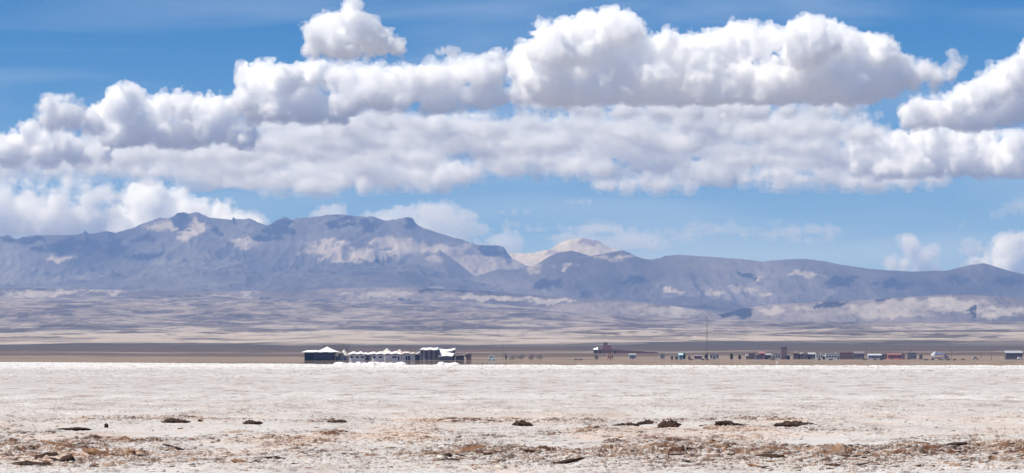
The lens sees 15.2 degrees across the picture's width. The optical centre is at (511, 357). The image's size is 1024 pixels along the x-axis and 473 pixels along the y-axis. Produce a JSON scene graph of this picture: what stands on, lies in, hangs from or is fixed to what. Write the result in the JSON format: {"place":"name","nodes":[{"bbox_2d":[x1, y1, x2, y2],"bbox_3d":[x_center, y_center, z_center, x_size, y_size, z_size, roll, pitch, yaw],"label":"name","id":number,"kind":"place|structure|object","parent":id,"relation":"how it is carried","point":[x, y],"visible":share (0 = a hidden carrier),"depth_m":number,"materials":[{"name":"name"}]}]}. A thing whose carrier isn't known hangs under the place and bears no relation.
{"place":"outdoors","nodes":[
{"label":"outdoors","id":0,"kind":"place"},
{"bbox_2d":[0,212,529,292],"bbox_3d":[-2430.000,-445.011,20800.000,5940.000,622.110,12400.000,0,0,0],"label":"mountain ridge","id":1,"kind":"structure","parent":0,"point":[194,251],"depth_m":19214.84,"materials":[{"name":"grey stone"}]},
{"bbox_2d":[0,287,727,313],"bbox_3d":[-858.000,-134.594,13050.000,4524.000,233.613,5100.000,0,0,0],"label":"hills","id":2,"kind":"structure","parent":0,"point":[406,294],"depth_m":13705.54,"materials":[{"name":"soil"}]},
{"bbox_2d":[403,250,473,288],"bbox_3d":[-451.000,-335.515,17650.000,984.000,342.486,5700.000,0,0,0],"label":"cone hill","id":3,"kind":"structure","parent":0,"point":[445,264],"depth_m":17993.48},
{"bbox_2d":[0,362,1023,472],"bbox_3d":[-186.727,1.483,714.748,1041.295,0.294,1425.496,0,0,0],"label":"salt flat","id":4,"kind":"structure","parent":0,"point":[547,402],"depth_m":98.89,"materials":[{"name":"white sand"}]},
{"bbox_2d":[12,460,51,465],"bbox_3d":[-6.981,1.550,55.848,0.640,0.102,0.172,0,-1,5],"label":"clay lump","id":5,"kind":"object","parent":4,"relation":"on","point":[26,463],"visible":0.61,"depth_m":55.82,"materials":[{"name":"brown soil"}]},
{"bbox_2d":[34,452,58,456],"bbox_3d":[-7.173,1.534,59.275,0.434,0.144,0.197,0,0,0],"label":"mud clod","id":6,"kind":"object","parent":4,"relation":"on","point":[50,454],"visible":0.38,"depth_m":59.23,"materials":[{"name":"soil"}]},
{"bbox_2d":[40,440,57,443],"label":"clay lump","id":7,"kind":"object","parent":4,"relation":"on","point":[49,442],"visible":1,"depth_m":64.41,"materials":[{"name":"beige soil"}]},
{"bbox_2d":[59,454,74,461],"bbox_3d":[-6.494,1.493,56.056,0.260,0.131,0.196,-11,-2,-30],"label":"clay lump","id":8,"kind":"object","parent":4,"relation":"on","point":[67,458],"visible":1,"depth_m":56.00,"materials":[{"name":"brown soil"}]},
{"bbox_2d":[57,427,90,429],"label":"mud clod","id":9,"kind":"object","parent":4,"relation":"on","point":[76,428],"visible":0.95,"depth_m":81.24,"materials":[{"name":"soil"}]},
{"bbox_2d":[82,448,109,454],"bbox_3d":[-6.374,1.475,59.130,0.506,0.115,0.165,11,-1,4],"label":"clay lump","id":10,"kind":"object","parent":4,"relation":"on","point":[92,451],"visible":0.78,"depth_m":59.09,"materials":[{"name":"soil"}]},
{"bbox_2d":[162,443,182,449],"bbox_3d":[-5.656,1.497,64.123,0.487,0.043,0.092,14,-3,31],"label":"clay lump","id":11,"kind":"object","parent":4,"relation":"on","point":[179,448],"visible":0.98,"depth_m":64.08,"materials":[{"name":"soil"}]},
{"bbox_2d":[160,418,190,422],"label":"mud clod","id":12,"kind":"object","parent":4,"relation":"on","point":[171,420],"visible":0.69,"depth_m":90.13,"materials":[{"name":"soil"}]},
{"bbox_2d":[230,459,252,462],"bbox_3d":[-3.909,1.552,56.119,0.520,0.089,0.156,13,-1,-32],"label":"clay lump","id":13,"kind":"object","parent":4,"relation":"on","point":[236,460],"visible":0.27,"depth_m":56.04,"materials":[{"name":"beige soil"}]},
{"bbox_2d":[242,419,263,424],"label":"mud clod","id":14,"kind":"object","parent":4,"relation":"on","point":[249,421],"visible":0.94,"depth_m":88.49,"materials":[{"name":"soil"}]},
{"bbox_2d":[327,419,346,422],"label":"mud clod","id":15,"kind":"object","parent":4,"relation":"on","point":[338,421],"visible":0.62,"depth_m":90.82,"materials":[{"name":"soil"}]},
{"bbox_2d":[0,416,1023,471],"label":"salt crust rubble","id":16,"kind":"object","parent":4,"relation":"on","point":[989,454],"visible":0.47,"depth_m":57.72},
{"bbox_2d":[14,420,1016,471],"bbox_3d":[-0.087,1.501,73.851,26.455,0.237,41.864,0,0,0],"label":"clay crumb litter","id":17,"kind":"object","parent":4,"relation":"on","point":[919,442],"visible":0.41,"depth_m":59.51,"materials":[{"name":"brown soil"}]},
{"bbox_2d":[512,420,532,425],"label":"mud clod","id":18,"kind":"object","parent":4,"relation":"on","point":[521,423],"visible":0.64,"depth_m":88.13,"materials":[{"name":"soil"}]},
{"bbox_2d":[544,457,584,464],"bbox_3d":[0.667,1.536,55.506,0.810,0.065,0.228,-12,-7,-1],"label":"clay lump","id":19,"kind":"object","parent":4,"relation":"on","point":[566,461],"visible":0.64,"depth_m":55.45,"materials":[{"name":"brown soil"}]},
{"bbox_2d":[612,422,639,425],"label":"mud clod","id":20,"kind":"object","parent":4,"relation":"on","point":[629,424],"visible":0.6,"depth_m":87.83,"materials":[{"name":"soil"}]},
{"bbox_2d":[637,419,653,424],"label":"mud clod","id":21,"kind":"object","parent":4,"relation":"on","point":[648,421],"visible":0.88,"depth_m":89.48,"materials":[{"name":"soil"}]},
{"bbox_2d":[657,419,680,427],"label":"mud clod","id":22,"kind":"object","parent":4,"relation":"on","point":[666,424],"visible":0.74,"depth_m":84.74,"materials":[{"name":"soil"}]},
{"bbox_2d":[714,420,743,425],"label":"mud clod","id":23,"kind":"object","parent":4,"relation":"on","point":[721,423],"visible":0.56,"depth_m":85.28,"materials":[{"name":"soil"}]},
{"bbox_2d":[754,453,784,457],"bbox_3d":[3.808,1.499,58.107,0.674,0.075,0.185,-2,2,18],"label":"clay lump","id":24,"kind":"object","parent":4,"relation":"on","point":[775,455],"visible":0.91,"depth_m":58.02,"materials":[{"name":"brown soil"}]},
{"bbox_2d":[773,421,816,426],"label":"mud clod","id":25,"kind":"object","parent":4,"relation":"on","point":[791,423],"visible":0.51,"depth_m":84.06,"materials":[{"name":"soil"}]},
{"bbox_2d":[942,442,967,445],"bbox_3d":[7.205,1.423,62.666,0.487,0.066,0.135,-7,-16,23],"label":"clay lump","id":26,"kind":"object","parent":4,"relation":"on","point":[959,443],"visible":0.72,"depth_m":62.60,"materials":[{"name":"soil"}]},
{"bbox_2d":[0,296,1023,359],"bbox_3d":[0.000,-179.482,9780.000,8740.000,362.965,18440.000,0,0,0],"label":"desert plain","id":27,"kind":"structure","parent":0,"point":[154,328],"depth_m":5929.46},
{"bbox_2d":[303,347,340,359],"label":"timber hall","id":28,"kind":"structure","parent":27,"relation":"on","point":[326,353],"depth_m":1846.00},
{"bbox_2d":[323,345,348,354],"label":"pole screen","id":29,"kind":"object","parent":27,"relation":"on","point":[338,349],"visible":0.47,"depth_m":1886.00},
{"bbox_2d":[339,349,348,359],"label":"round hut","id":30,"kind":"object","parent":27,"relation":"on","point":[344,355],"visible":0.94,"depth_m":1847.19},
{"bbox_2d":[348,351,364,359],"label":"white cabin","id":31,"kind":"object","parent":27,"relation":"on","point":[354,355],"visible":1,"depth_m":1846.00,"materials":[{"name":"white"}]},
{"bbox_2d":[365,352,371,359],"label":"recessed cabin","id":32,"kind":"object","parent":27,"relation":"on","point":[368,356],"visible":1,"depth_m":1847.60,"materials":[{"name":"white"}]},
{"bbox_2d":[371,351,384,359],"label":"white cabin","id":33,"kind":"object","parent":27,"relation":"on","point":[380,355],"visible":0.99,"depth_m":1846.00,"materials":[{"name":"white"}]},
{"bbox_2d":[384,351,401,359],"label":"white cabin","id":34,"kind":"object","parent":27,"relation":"on","point":[394,355],"visible":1,"depth_m":1846.00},
{"bbox_2d":[401,351,414,359],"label":"grey cabin","id":35,"kind":"object","parent":27,"relation":"on","point":[408,355],"visible":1,"depth_m":1846.00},
{"bbox_2d":[415,352,419,359],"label":"link shed","id":36,"kind":"structure","parent":27,"relation":"on","point":[417,356],"depth_m":1846.80,"materials":[{"name":"grey"}]},
{"bbox_2d":[420,347,439,359],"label":"slatted hall","id":37,"kind":"structure","parent":27,"relation":"on","point":[430,353],"depth_m":1845.57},
{"bbox_2d":[438,348,454,359],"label":"pavilion","id":38,"kind":"structure","parent":27,"relation":"on","point":[446,354],"depth_m":1847.35,"materials":[{"name":"white"}]},
{"bbox_2d":[455,352,471,359],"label":"ruined shed","id":39,"kind":"structure","parent":27,"relation":"on","point":[461,357],"depth_m":1846.00,"materials":[{"name":"grey"}]},
{"bbox_2d":[598,342,612,352],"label":"brick church","id":40,"kind":"structure","parent":27,"relation":"on","point":[606,347],"depth_m":3000.00,"materials":[{"name":"brown brick"}]},
{"bbox_2d":[614,350,657,352],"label":"perimeter wall","id":41,"kind":"structure","parent":27,"relation":"on","point":[622,351],"depth_m":3004.00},
{"bbox_2d":[678,353,682,359],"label":"booth","id":42,"kind":"object","parent":27,"relation":"on","point":[680,356],"visible":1,"depth_m":2026.00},
{"bbox_2d":[807,352,815,358],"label":"workshop","id":43,"kind":"structure","parent":27,"relation":"on","point":[811,355],"depth_m":2054.00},
{"bbox_2d":[931,352,948,359],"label":"covered truck","id":44,"kind":"object","parent":27,"relation":"on","point":[933,354],"visible":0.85,"depth_m":2041.00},
{"bbox_2d":[0,360,1023,365],"bbox_3d":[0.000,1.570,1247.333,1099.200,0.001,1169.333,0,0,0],"label":"water","id":45,"kind":"structure","parent":0,"point":[738,362],"depth_m":1111.64,"materials":[{"name":"brown liquid"}]},
{"bbox_2d":[0,0,1023,273],"label":"sky","id":46,"kind":"structure","parent":0,"point":[868,134],"materials":[{"name":"blue"}]},
{"bbox_2d":[508,238,651,266],"bbox_3d":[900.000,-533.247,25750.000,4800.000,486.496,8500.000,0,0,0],"label":"pale peak","id":47,"kind":"structure","parent":0,"point":[589,247],"depth_m":24850.89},
{"bbox_2d":[607,352,612,358],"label":"house","id":48,"kind":"structure","parent":0,"point":[609,355],"depth_m":2080.00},
{"bbox_2d":[629,353,635,358],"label":"house","id":49,"kind":"structure","parent":0,"point":[632,355],"depth_m":2080.00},
{"bbox_2d":[694,355,701,358],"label":"house","id":50,"kind":"structure","parent":0,"point":[697,356],"depth_m":2070.00,"materials":[{"name":"grey"}]},
{"bbox_2d":[709,353,718,358],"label":"house","id":51,"kind":"structure","parent":0,"point":[714,356],"depth_m":2060.00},
{"bbox_2d":[463,250,1023,311],"bbox_3d":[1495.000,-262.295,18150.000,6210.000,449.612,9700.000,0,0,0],"label":"hills","id":52,"kind":"structure","parent":0,"point":[715,283],"depth_m":17156.37,"materials":[{"name":"stone"}]},
{"bbox_2d":[748,352,755,358],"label":"house","id":53,"kind":"structure","parent":0,"point":[751,355],"depth_m":2050.00,"materials":[{"name":"grey"}]},
{"bbox_2d":[755,353,760,359],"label":"house","id":54,"kind":"structure","parent":0,"point":[757,357],"depth_m":2038.00,"materials":[{"name":"grey"}]},
{"bbox_2d":[758,351,764,358],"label":"house","id":55,"kind":"structure","parent":0,"point":[762,353],"depth_m":2052.00,"materials":[{"name":"pink"}]},
{"bbox_2d":[765,353,770,358],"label":"house","id":56,"kind":"structure","parent":0,"point":[767,355],"depth_m":2056.00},
{"bbox_2d":[772,352,779,358],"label":"house","id":57,"kind":"structure","parent":0,"point":[775,356],"depth_m":2056.00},
{"bbox_2d":[538,294,1023,321],"bbox_3d":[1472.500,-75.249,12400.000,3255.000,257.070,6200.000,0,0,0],"label":"foothills","id":58,"kind":"structure","parent":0,"point":[956,308],"depth_m":12374.77,"materials":[{"name":"soil"}]},
{"bbox_2d":[780,346,786,359],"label":"tower house","id":59,"kind":"structure","parent":0,"point":[783,353],"depth_m":2044.00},
{"bbox_2d":[793,351,798,358],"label":"house","id":60,"kind":"structure","parent":0,"point":[795,354],"depth_m":2050.00,"materials":[{"name":"grey"}]},
{"bbox_2d":[799,352,807,358],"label":"barn","id":61,"kind":"structure","parent":0,"point":[803,356],"depth_m":2050.00,"materials":[{"name":"grey"}]},
{"bbox_2d":[816,353,822,358],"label":"house","id":62,"kind":"structure","parent":0,"point":[819,356],"depth_m":2050.00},
{"bbox_2d":[825,352,839,358],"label":"house","id":63,"kind":"structure","parent":0,"point":[835,355],"depth_m":2050.00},
{"bbox_2d":[840,351,852,358],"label":"house","id":64,"kind":"structure","parent":0,"point":[849,355],"depth_m":2050.00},
{"bbox_2d":[853,351,864,358],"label":"house","id":65,"kind":"structure","parent":0,"point":[858,354],"depth_m":2050.00,"materials":[{"name":"grey"}]},
{"bbox_2d":[867,354,881,358],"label":"house","id":66,"kind":"structure","parent":0,"point":[874,356],"depth_m":2050.00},
{"bbox_2d":[886,353,898,358],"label":"house","id":67,"kind":"structure","parent":0,"point":[892,355],"depth_m":2050.00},
{"bbox_2d":[899,353,904,358],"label":"house","id":68,"kind":"structure","parent":0,"point":[902,356],"depth_m":2050.00,"materials":[{"name":"grey"}]},
{"bbox_2d":[906,352,915,358],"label":"house","id":69,"kind":"structure","parent":0,"point":[911,355],"depth_m":2050.00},
{"bbox_2d":[1004,351,1022,359],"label":"house","id":70,"kind":"structure","parent":0,"point":[1011,355],"depth_m":2040.00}
]}

